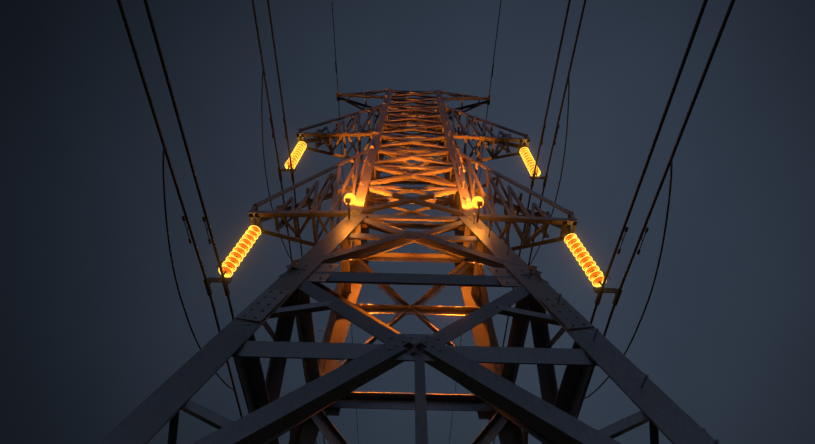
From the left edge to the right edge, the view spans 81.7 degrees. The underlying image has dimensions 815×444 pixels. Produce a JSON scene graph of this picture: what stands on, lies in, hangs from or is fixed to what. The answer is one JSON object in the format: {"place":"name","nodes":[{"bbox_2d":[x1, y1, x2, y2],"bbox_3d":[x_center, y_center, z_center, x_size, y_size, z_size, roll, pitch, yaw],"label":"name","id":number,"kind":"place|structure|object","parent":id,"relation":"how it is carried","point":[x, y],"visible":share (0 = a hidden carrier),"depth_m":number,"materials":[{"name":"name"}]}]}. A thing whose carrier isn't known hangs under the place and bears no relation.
{"place":"outdoors","nodes":[
{"label":"outdoors","id":0,"kind":"place"},
{"bbox_2d":[0,0,814,443],"label":"sky","id":1,"kind":"structure","parent":0,"point":[93,320],"materials":[{"name":"blue"}]},
{"label":"ground","id":2,"kind":"structure","parent":0,"visible":0},
{"bbox_2d":[97,88,719,443],"bbox_3d":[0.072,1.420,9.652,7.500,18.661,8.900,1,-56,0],"label":"pylon","id":3,"kind":"object","parent":2,"relation":"on","point":[506,405],"visible":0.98,"depth_m":6.76,"materials":[{"name":"metal"}]},
{"bbox_2d":[344,193,483,229],"bbox_3d":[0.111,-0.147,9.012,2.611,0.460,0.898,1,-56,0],"label":"flood lamp bodies","id":4,"kind":"object","parent":3,"relation":"attached to","point":[477,201],"visible":1,"depth_m":8.72,"materials":[{"name":"grey"}]},
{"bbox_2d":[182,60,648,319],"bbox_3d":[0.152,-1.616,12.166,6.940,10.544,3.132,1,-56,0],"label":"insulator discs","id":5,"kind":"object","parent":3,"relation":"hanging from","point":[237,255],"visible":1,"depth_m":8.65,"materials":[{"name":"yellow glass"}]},
{"bbox_2d":[117,0,734,443],"bbox_3d":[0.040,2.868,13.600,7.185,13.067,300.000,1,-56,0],"label":"conductors","id":6,"kind":"object","parent":3,"relation":"attached to","point":[669,164],"visible":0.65,"depth_m":7.00,"materials":[{"name":"grey metal"}]}
]}

